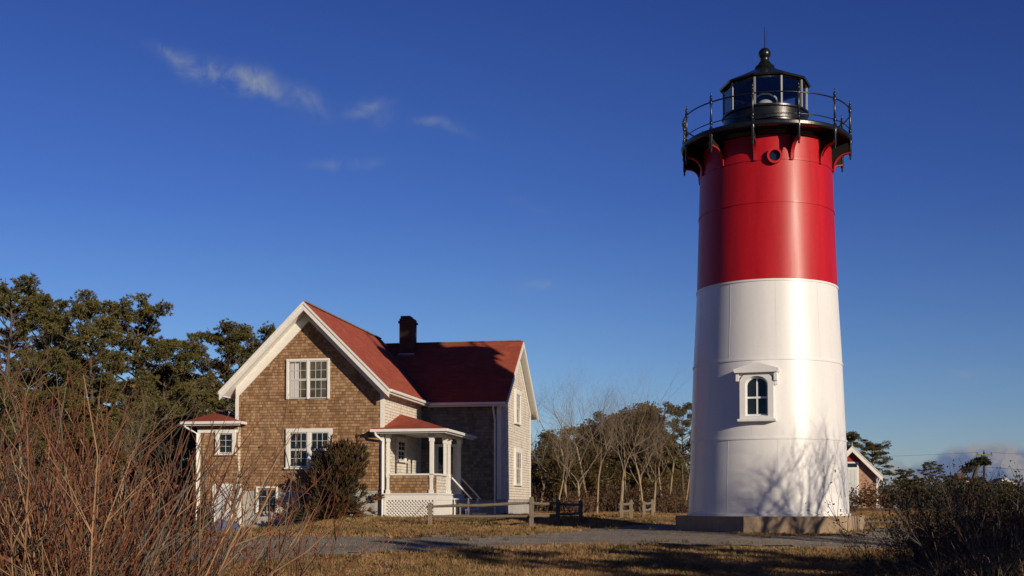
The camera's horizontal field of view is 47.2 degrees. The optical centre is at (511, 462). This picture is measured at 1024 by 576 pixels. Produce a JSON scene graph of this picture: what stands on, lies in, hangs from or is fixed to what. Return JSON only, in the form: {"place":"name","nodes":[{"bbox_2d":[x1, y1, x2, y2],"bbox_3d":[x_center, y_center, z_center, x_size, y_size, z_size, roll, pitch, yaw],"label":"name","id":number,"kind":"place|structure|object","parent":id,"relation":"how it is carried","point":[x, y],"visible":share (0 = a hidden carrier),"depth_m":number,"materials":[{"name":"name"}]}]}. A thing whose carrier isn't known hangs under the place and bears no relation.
{"place":"outdoors","nodes":[
{"label":"outdoors","id":0,"kind":"place"},
{"bbox_2d":[0,0,1023,507],"label":"sky","id":1,"kind":"structure","parent":0,"point":[468,170],"materials":[{"name":"blue"}]},
{"bbox_2d":[63,508,1022,575],"bbox_3d":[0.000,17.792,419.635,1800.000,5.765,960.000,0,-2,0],"label":"ground","id":2,"kind":"structure","parent":0,"point":[800,561],"depth_m":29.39,"materials":[{"name":"plant"}]},
{"bbox_2d":[0,378,39,483],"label":"pine tree","id":3,"kind":"object","parent":2,"relation":"on","point":[2,425],"visible":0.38,"depth_m":47.81,"materials":[{"name":"green plant"}]},
{"bbox_2d":[0,271,81,496],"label":"pine tree","id":4,"kind":"object","parent":2,"relation":"on","point":[29,306],"visible":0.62,"depth_m":58.40,"materials":[{"name":"green plant"}]},
{"bbox_2d":[0,311,81,506],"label":"bare tree","id":5,"kind":"object","parent":2,"relation":"on","point":[4,398],"visible":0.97,"depth_m":45.16,"materials":[{"name":"brown plant"}]},
{"bbox_2d":[2,346,87,476],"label":"pine tree","id":6,"kind":"object","parent":2,"relation":"on","point":[62,366],"visible":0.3,"depth_m":52.12,"materials":[{"name":"green plant"}]},
{"bbox_2d":[0,290,99,475],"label":"pine tree","id":7,"kind":"object","parent":2,"relation":"on","point":[65,314],"visible":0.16,"depth_m":61.82,"materials":[{"name":"green plant"}]},
{"bbox_2d":[14,447,100,484],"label":"pine tree","id":8,"kind":"object","parent":2,"relation":"on","point":[62,457],"visible":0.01,"depth_m":76.79,"materials":[{"name":"green plant"}]},
{"bbox_2d":[3,385,117,513],"bbox_3d":[-19.601,-0.223,49.986,4.785,6.317,4.993,2,-3,-37],"label":"pine tree","id":9,"kind":"object","parent":2,"relation":"on","point":[69,411],"visible":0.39,"depth_m":49.80,"materials":[{"name":"green plant"}]},
{"bbox_2d":[24,358,125,490],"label":"pine tree","id":10,"kind":"object","parent":2,"relation":"on","point":[87,374],"visible":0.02,"depth_m":65.49,"materials":[{"name":"green plant"}]},
{"bbox_2d":[37,289,133,491],"bbox_3d":[-20.001,-2.532,55.982,4.532,11.346,5.871,0,-2,-1],"label":"pine tree","id":11,"kind":"object","parent":2,"relation":"on","point":[93,329],"visible":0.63,"depth_m":55.24,"materials":[{"name":"green plant"}]},
{"bbox_2d":[1,437,195,524],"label":"undergrowth","id":12,"kind":"object","parent":2,"relation":"on","point":[152,485],"visible":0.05,"depth_m":50.74,"materials":[{"name":"brown plant"}]},
{"bbox_2d":[68,369,172,519],"bbox_3d":[-17.547,-0.586,52.439,4.228,7.257,4.412,-2,-3,43],"label":"pine tree","id":13,"kind":"object","parent":2,"relation":"on","point":[113,395],"visible":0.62,"depth_m":52.08,"materials":[{"name":"green plant"}]},
{"bbox_2d":[72,292,186,518],"bbox_3d":[-19.621,-2.605,59.620,6.684,11.845,6.532,-2,-3,41],"label":"pine tree","id":14,"kind":"object","parent":2,"relation":"on","point":[132,340],"visible":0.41,"depth_m":59.36,"materials":[{"name":"green plant"}]},
{"bbox_2d":[96,435,177,485],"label":"pine tree","id":15,"kind":"object","parent":2,"relation":"on","point":[142,451],"visible":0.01,"depth_m":77.31,"materials":[{"name":"green plant"}]},
{"bbox_2d":[91,390,194,523],"bbox_3d":[-14.408,-0.325,45.576,4.513,5.952,3.491,-1,-2,16],"label":"bare tree","id":16,"kind":"object","parent":2,"relation":"on","point":[147,448],"visible":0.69,"depth_m":46.05,"materials":[{"name":"brown plant"}]},
{"bbox_2d":[109,371,198,487],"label":"pine tree","id":17,"kind":"object","parent":2,"relation":"on","point":[151,446],"visible":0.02,"depth_m":69.85,"materials":[{"name":"green plant"}]},
{"bbox_2d":[0,526,315,575],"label":"bare shrub","id":18,"kind":"object","parent":2,"relation":"on","point":[115,559],"visible":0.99,"depth_m":5.23,"materials":[{"name":"brown plant"}]},
{"bbox_2d":[108,332,228,486],"bbox_3d":[-16.363,-1.603,56.918,6.128,9.626,4.462,1,-2,-14],"label":"pine tree","id":19,"kind":"object","parent":2,"relation":"on","point":[163,349],"visible":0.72,"depth_m":56.53,"materials":[{"name":"green plant"}]},
{"bbox_2d":[114,343,230,519],"bbox_3d":[-12.994,-1.393,45.970,5.928,8.158,7.610,1,-2,-25],"label":"bare tree","id":20,"kind":"object","parent":2,"relation":"on","point":[138,439],"visible":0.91,"depth_m":45.61,"materials":[{"name":"brown plant"}]},
{"bbox_2d":[149,430,196,490],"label":"pine tree","id":21,"kind":"object","parent":2,"relation":"on","point":[185,458],"depth_m":78.44,"materials":[{"name":"green plant"}]},
{"bbox_2d":[129,376,222,487],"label":"pine tree","id":22,"kind":"object","parent":2,"relation":"on","point":[191,402],"visible":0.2,"depth_m":58.98,"materials":[{"name":"green plant"}]},
{"bbox_2d":[107,528,259,575],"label":"bare shrub","id":23,"kind":"object","parent":2,"relation":"on","point":[189,554],"visible":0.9,"depth_m":5.73,"materials":[{"name":"brown plant"}]},
{"bbox_2d":[0,445,377,575],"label":"bare shrub","id":24,"kind":"object","parent":2,"relation":"on","point":[15,568],"visible":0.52,"depth_m":6.99,"materials":[{"name":"brown plant"}]},
{"bbox_2d":[158,371,234,472],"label":"pine tree","id":25,"kind":"object","parent":2,"relation":"on","point":[189,376],"visible":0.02,"depth_m":67.50,"materials":[{"name":"green plant"}]},
{"bbox_2d":[0,336,409,575],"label":"bare shrub","id":26,"kind":"object","parent":2,"relation":"on","point":[92,483],"visible":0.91,"depth_m":6.87,"materials":[{"name":"brown plant"}]},
{"bbox_2d":[197,507,212,529],"bbox_3d":[-11.232,2.029,42.914,0.600,0.810,0.600,0,-2,0],"label":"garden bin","id":27,"kind":"object","parent":2,"relation":"on","point":[204,518],"visible":0.17,"depth_m":42.67,"materials":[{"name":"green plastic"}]},
{"bbox_2d":[0,393,424,575],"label":"bare shrub","id":28,"kind":"object","parent":2,"relation":"on","point":[39,560],"visible":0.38,"depth_m":7.59,"materials":[{"name":"brown plant"}]},
{"bbox_2d":[175,318,263,416],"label":"pine tree","id":29,"kind":"object","parent":2,"relation":"on","point":[231,341],"visible":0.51,"depth_m":65.73,"materials":[{"name":"green plant"}]},
{"bbox_2d":[208,519,238,529],"bbox_3d":[-10.481,2.225,42.708,1.240,0.404,0.840,0,-2,0],"label":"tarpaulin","id":30,"kind":"object","parent":2,"relation":"on","point":[224,525],"visible":0.23,"depth_m":42.42,"materials":[{"name":"blue plastic"}]},
{"bbox_2d":[217,320,275,413],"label":"pine tree","id":31,"kind":"object","parent":2,"relation":"on","point":[267,332],"visible":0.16,"depth_m":69.48,"materials":[{"name":"green plant"}]},
{"bbox_2d":[276,433,384,523],"bbox_3d":[-6.645,0.538,42.924,4.148,3.362,2.147,0,-2,0],"label":"cedar bush","id":32,"kind":"object","parent":2,"relation":"on","point":[336,459],"visible":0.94,"depth_m":42.61,"materials":[{"name":"green plant"}]},
{"bbox_2d":[180,301,538,527],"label":"keepers house","id":33,"kind":"structure","parent":2,"relation":"on","point":[440,423],"depth_m":44.47,"materials":[{"name":"brown wood"}]},
{"bbox_2d":[256,486,277,512],"bbox_3d":[-9.247,1.385,44.266,0.862,1.005,0.095,0,-2,10],"label":"window","id":34,"kind":"structure","parent":33,"relation":"in","point":[273,501],"depth_m":44.27,"materials":[{"name":"white paint"}]},
{"bbox_2d":[286,358,329,398],"bbox_3d":[-7.666,-3.163,44.098,1.693,1.518,0.095,0,-2,10],"label":"window","id":35,"kind":"structure","parent":33,"relation":"in","point":[305,378],"depth_m":44.09,"materials":[{"name":"white paint"}]},
{"bbox_2d":[284,428,332,468],"bbox_3d":[-7.608,-0.536,43.975,1.890,1.525,0.133,0,-2,10],"label":"window","id":36,"kind":"structure","parent":33,"relation":"in","point":[308,435],"depth_m":44.01,"materials":[{"name":"white paint"}]},
{"bbox_2d":[395,436,407,462],"bbox_3d":[-4.305,-0.514,45.864,0.132,0.975,1.429,0,-2,10],"label":"window","id":37,"kind":"structure","parent":33,"relation":"in","point":[401,443],"depth_m":45.86,"materials":[{"name":"white paint"}]},
{"bbox_2d":[434,444,457,493],"bbox_3d":[-2.763,0.260,48.909,1.059,2.099,0.071,0,-2,10],"label":"door","id":38,"kind":"structure","parent":33,"relation":"in","point":[438,448],"depth_m":48.88,"materials":[{"name":"white paint"}]},
{"bbox_2d":[514,389,521,425],"bbox_3d":[0.278,-2.486,52.627,0.133,1.539,1.487,0,-2,10],"label":"window","id":39,"kind":"structure","parent":33,"relation":"in","point":[517,394],"depth_m":52.48,"materials":[{"name":"white paint"}]},
{"bbox_2d":[514,448,523,485],"bbox_3d":[0.302,0.190,52.640,0.132,1.668,1.844,0,-2,10],"label":"window","id":40,"kind":"structure","parent":33,"relation":"in","point":[518,452],"depth_m":52.53,"materials":[{"name":"white paint"}]},
{"bbox_2d":[5,524,941,561],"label":"gravel drive","id":41,"kind":"structure","parent":2,"relation":"on","point":[604,535],"depth_m":31.73,"materials":[{"name":"grey gravel"}]},
{"bbox_2d":[426,497,582,527],"bbox_3d":[1.036,1.854,40.599,3.103,1.350,8.157,-2,-3,42],"label":"split rail fence","id":42,"kind":"object","parent":2,"relation":"on","point":[531,503],"visible":0.81,"depth_m":38.45,"materials":[{"name":"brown wood"}]},
{"bbox_2d":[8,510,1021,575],"bbox_3d":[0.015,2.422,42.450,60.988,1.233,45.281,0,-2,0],"label":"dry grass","id":43,"kind":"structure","parent":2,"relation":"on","point":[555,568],"depth_m":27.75,"materials":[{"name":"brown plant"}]},
{"bbox_2d":[531,427,581,494],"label":"pine tree","id":44,"kind":"object","parent":2,"relation":"on","point":[547,458],"visible":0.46,"depth_m":71.46,"materials":[{"name":"green plant"}]},
{"bbox_2d":[531,404,585,507],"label":"bare tree","id":45,"kind":"object","parent":2,"relation":"on","point":[532,452],"visible":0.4,"depth_m":66.06,"materials":[{"name":"brown plant"}]},
{"bbox_2d":[546,423,586,499],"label":"bare tree","id":46,"kind":"object","parent":2,"relation":"on","point":[566,461],"visible":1,"depth_m":58.19,"materials":[{"name":"brown plant"}]},
{"bbox_2d":[531,401,602,509],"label":"bare tree","id":47,"kind":"object","parent":2,"relation":"on","point":[543,489],"visible":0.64,"depth_m":64.39,"materials":[{"name":"brown plant"}]},
{"bbox_2d":[546,455,590,502],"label":"pine tree","id":48,"kind":"object","parent":2,"relation":"on","point":[555,477],"visible":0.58,"depth_m":63.67,"materials":[{"name":"green plant"}]},
{"bbox_2d":[533,385,608,501],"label":"bare tree","id":49,"kind":"object","parent":2,"relation":"on","point":[565,479],"visible":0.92,"depth_m":61.91,"materials":[{"name":"brown plant"}]},
{"bbox_2d":[536,400,623,502],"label":"bare tree","id":50,"kind":"object","parent":2,"relation":"on","point":[578,486],"visible":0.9,"depth_m":60.00,"materials":[{"name":"brown plant"}]},
{"bbox_2d":[537,366,622,485],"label":"bare tree","id":51,"kind":"object","parent":2,"relation":"on","point":[568,412],"visible":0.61,"depth_m":71.58,"materials":[{"name":"brown plant"}]},
{"bbox_2d":[535,358,625,496],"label":"bare tree","id":52,"kind":"object","parent":2,"relation":"on","point":[571,423],"visible":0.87,"depth_m":64.80,"materials":[{"name":"grey plant"}]},
{"bbox_2d":[555,418,610,495],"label":"pine tree","id":53,"kind":"object","parent":2,"relation":"on","point":[592,422],"visible":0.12,"depth_m":73.20,"materials":[{"name":"green plant"}]},
{"bbox_2d":[571,442,628,503],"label":"pine tree","id":54,"kind":"object","parent":2,"relation":"on","point":[592,473],"visible":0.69,"depth_m":65.71,"materials":[{"name":"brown plant"}]},
{"bbox_2d":[583,373,623,512],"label":"bare tree","id":55,"kind":"object","parent":2,"relation":"on","point":[611,428],"visible":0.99,"depth_m":57.68,"materials":[{"name":"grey plant"}]},
{"bbox_2d":[592,411,627,506],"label":"pine tree","id":56,"kind":"object","parent":2,"relation":"on","point":[596,413],"visible":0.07,"depth_m":73.74,"materials":[{"name":"green plant"}]},
{"bbox_2d":[531,479,689,513],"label":"undergrowth","id":57,"kind":"object","parent":2,"relation":"on","point":[678,505],"visible":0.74,"depth_m":62.68,"materials":[{"name":"brown plant"}]},
{"bbox_2d":[531,438,690,507],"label":"undergrowth","id":58,"kind":"object","parent":2,"relation":"on","point":[686,473],"depth_m":77.74,"materials":[{"name":"brown plant"}]},
{"bbox_2d":[533,367,689,510],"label":"bare tree","id":59,"kind":"object","parent":2,"relation":"on","point":[586,418],"visible":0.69,"depth_m":68.32,"materials":[{"name":"brown plant"}]},
{"bbox_2d":[583,371,645,509],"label":"bare tree","id":60,"kind":"object","parent":2,"relation":"on","point":[609,429],"visible":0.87,"depth_m":65.49,"materials":[{"name":"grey plant"}]},
{"bbox_2d":[551,336,692,501],"bbox_3d":[6.671,-1.837,56.538,8.743,8.965,6.810,1,-2,-29],"label":"bare tree","id":61,"kind":"object","parent":2,"relation":"on","point":[622,487],"visible":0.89,"depth_m":58.31,"materials":[{"name":"grey plant"}]},
{"bbox_2d":[595,352,654,486],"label":"bare tree","id":62,"kind":"object","parent":2,"relation":"on","point":[618,411],"visible":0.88,"depth_m":69.27,"materials":[{"name":"grey plant"}]},
{"bbox_2d":[618,500,633,517],"bbox_3d":[4.508,1.962,46.361,0.647,1.040,0.151,0,-2,-13],"label":"split rail fence","id":63,"kind":"object","parent":2,"relation":"on","point":[630,503],"visible":0.83,"depth_m":46.33,"materials":[{"name":"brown wood"}]},
{"bbox_2d":[610,387,642,504],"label":"bare tree","id":64,"kind":"object","parent":2,"relation":"on","point":[633,444],"visible":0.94,"depth_m":60.10,"materials":[{"name":"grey plant"}]},
{"bbox_2d":[586,402,669,495],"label":"pine tree","id":65,"kind":"object","parent":2,"relation":"on","point":[634,410],"visible":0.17,"depth_m":71.08,"materials":[{"name":"green plant"}]},
{"bbox_2d":[608,444,671,498],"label":"pine tree","id":66,"kind":"object","parent":2,"relation":"on","point":[618,459],"visible":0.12,"depth_m":69.62,"materials":[{"name":"green plant"}]},
{"bbox_2d":[590,380,690,511],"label":"bare tree","id":67,"kind":"object","parent":2,"relation":"on","point":[620,443],"visible":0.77,"depth_m":62.96,"materials":[{"name":"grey plant"}]},
{"bbox_2d":[608,517,675,520],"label":"sandy footpath","id":68,"kind":"structure","parent":2,"relation":"on","point":[658,518],"depth_m":46.02,"materials":[{"name":"beige sand"}]},
{"bbox_2d":[642,499,653,515],"bbox_3d":[5.935,2.099,51.207,0.175,1.036,0.991,-1,-2,36],"label":"split rail fence","id":69,"kind":"object","parent":2,"relation":"on","point":[650,509],"visible":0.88,"depth_m":51.18,"materials":[{"name":"brown wood"}]},
{"bbox_2d":[623,396,674,511],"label":"bare tree","id":70,"kind":"object","parent":2,"relation":"on","point":[654,486],"visible":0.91,"depth_m":59.94,"materials":[{"name":"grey plant"}]},
{"bbox_2d":[622,400,680,504],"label":"pine tree","id":71,"kind":"object","parent":2,"relation":"on","point":[643,453],"visible":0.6,"depth_m":67.57,"materials":[{"name":"brown plant"}]},
{"bbox_2d":[632,397,682,502],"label":"bare tree","id":72,"kind":"object","parent":2,"relation":"on","point":[656,449],"visible":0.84,"depth_m":63.68,"materials":[{"name":"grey plant"}]},
{"bbox_2d":[636,388,685,504],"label":"bare tree","id":73,"kind":"object","parent":2,"relation":"on","point":[670,490],"visible":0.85,"depth_m":61.46,"materials":[{"name":"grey plant"}]},
{"bbox_2d":[653,432,689,497],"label":"pine tree","id":74,"kind":"object","parent":2,"relation":"on","point":[684,470],"visible":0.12,"depth_m":71.74,"materials":[{"name":"green plant"}]},
{"bbox_2d":[661,401,691,493],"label":"pine tree","id":75,"kind":"object","parent":2,"relation":"on","point":[680,433],"visible":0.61,"depth_m":65.89,"materials":[{"name":"green plant"}]},
{"bbox_2d":[661,397,691,503],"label":"bare tree","id":76,"kind":"object","parent":2,"relation":"on","point":[679,452],"visible":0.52,"depth_m":60.76,"materials":[{"name":"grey plant"}]},
{"bbox_2d":[676,27,864,533],"bbox_3d":[8.081,-5.580,36.900,5.785,16.523,5.786,0,-2,12],"label":"lighthouse","id":77,"kind":"object","parent":2,"relation":"on","point":[768,442],"visible":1,"depth_m":35.01,"materials":[{"name":"paint"}]},
{"bbox_2d":[733,363,779,421],"bbox_3d":[7.220,-2.072,34.560,1.320,1.709,0.580,-1,-2,19],"label":"window","id":78,"kind":"structure","parent":77,"relation":"in","point":[756,382],"depth_m":34.49,"materials":[{"name":"white paint"}]},
{"bbox_2d":[799,551,903,575],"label":"scrub bush","id":79,"kind":"object","parent":2,"relation":"on","point":[846,570],"visible":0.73,"depth_m":17.09,"materials":[{"name":"brown plant"}]},
{"bbox_2d":[846,431,879,469],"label":"pine tree","id":80,"kind":"object","parent":2,"relation":"on","point":[853,435],"visible":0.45,"depth_m":91.74,"materials":[{"name":"green plant"}]},
{"bbox_2d":[847,446,882,507],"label":"brick shed","id":81,"kind":"structure","parent":2,"relation":"on","point":[861,468],"depth_m":77.90,"materials":[{"name":"red brick"}]},
{"bbox_2d":[847,462,858,505],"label":"door","id":82,"kind":"structure","parent":81,"relation":"in","point":[853,467],"depth_m":77.92,"materials":[{"name":"white paint"}]},
{"bbox_2d":[849,479,902,508],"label":"bare shrub","id":83,"kind":"object","parent":2,"relation":"on","point":[871,498],"visible":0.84,"depth_m":75.74,"materials":[{"name":"brown plant"}]},
{"bbox_2d":[854,441,904,481],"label":"pine tree","id":84,"kind":"object","parent":2,"relation":"on","point":[877,453],"visible":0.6,"depth_m":94.70,"materials":[{"name":"green plant"}]},
{"bbox_2d":[832,548,932,575],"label":"scrub bush","id":85,"kind":"object","parent":2,"relation":"on","point":[875,565],"visible":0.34,"depth_m":21.06,"materials":[{"name":"brown plant"}]},
{"bbox_2d":[886,468,916,491],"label":"pine tree","id":86,"kind":"object","parent":2,"relation":"on","point":[906,475],"visible":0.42,"depth_m":95.60,"materials":[{"name":"green plant"}]},
{"bbox_2d":[899,478,925,496],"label":"pine tree","id":87,"kind":"object","parent":2,"relation":"on","point":[908,481],"visible":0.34,"depth_m":89.63,"materials":[{"name":"green plant"}]},
{"bbox_2d":[803,459,1023,575],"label":"scrub bush","id":88,"kind":"object","parent":2,"relation":"on","point":[961,520],"visible":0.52,"depth_m":16.80,"materials":[{"name":"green plant"}]},
{"bbox_2d":[814,538,1022,575],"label":"scrub bush","id":89,"kind":"object","parent":2,"relation":"on","point":[903,571],"visible":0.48,"depth_m":14.51,"materials":[{"name":"brown plant"}]},
{"bbox_2d":[911,461,944,487],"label":"pine tree","id":90,"kind":"object","parent":2,"relation":"on","point":[925,464],"visible":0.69,"depth_m":107.84,"materials":[{"name":"green plant"}]},
{"bbox_2d":[840,486,1019,572],"bbox_3d":[9.365,1.434,23.795,5.132,1.919,4.532,0,-2,0],"label":"scrub bush","id":91,"kind":"object","parent":2,"relation":"on","point":[901,541],"visible":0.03,"depth_m":24.35,"materials":[{"name":"brown plant"}]},
{"bbox_2d":[854,482,1023,574],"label":"scrub bush","id":92,"kind":"object","parent":2,"relation":"on","point":[916,549],"visible":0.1,"depth_m":18.49,"materials":[{"name":"brown plant"}]},
{"bbox_2d":[871,508,1023,575],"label":"scrub bush","id":93,"kind":"object","parent":2,"relation":"on","point":[1014,568],"visible":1,"depth_m":13.06,"materials":[{"name":"brown plant"}]},
{"bbox_2d":[878,474,1023,507],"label":"undergrowth","id":94,"kind":"object","parent":2,"relation":"on","point":[923,487],"visible":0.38,"depth_m":86.70,"materials":[{"name":"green plant"}]},
{"bbox_2d":[938,474,963,492],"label":"pine tree","id":95,"kind":"object","parent":2,"relation":"on","point":[944,477],"visible":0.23,"depth_m":104.05,"materials":[{"name":"green plant"}]},
{"bbox_2d":[942,473,968,486],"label":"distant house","id":96,"kind":"structure","parent":2,"relation":"on","point":[962,474],"depth_m":142.53,"materials":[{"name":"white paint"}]},
{"bbox_2d":[953,455,972,483],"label":"bare tree","id":97,"kind":"object","parent":2,"relation":"on","point":[960,472],"visible":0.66,"depth_m":109.35,"materials":[{"name":"grey plant"}]},
{"bbox_2d":[961,476,988,492],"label":"pine tree","id":98,"kind":"object","parent":2,"relation":"on","point":[977,480],"visible":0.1,"depth_m":97.62,"materials":[{"name":"green plant"}]},
{"bbox_2d":[958,455,992,489],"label":"pine tree","id":99,"kind":"object","parent":2,"relation":"on","point":[978,464],"visible":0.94,"depth_m":111.78,"materials":[{"name":"green plant"}]},
{"bbox_2d":[976,450,991,477],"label":"utility pole","id":100,"kind":"object","parent":2,"relation":"on","point":[984,472],"visible":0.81,"depth_m":149.95,"materials":[{"name":"brown wood"}]},
{"bbox_2d":[986,477,1015,506],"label":"distant house","id":101,"kind":"structure","parent":2,"relation":"on","point":[997,479],"depth_m":132.10,"materials":[{"name":"white paint"}]},
{"bbox_2d":[865,520,935,524],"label":"sandy path","id":102,"kind":"structure","parent":0,"point":[888,522],"depth_m":44.25,"materials":[{"name":"beige sand"}]}
]}

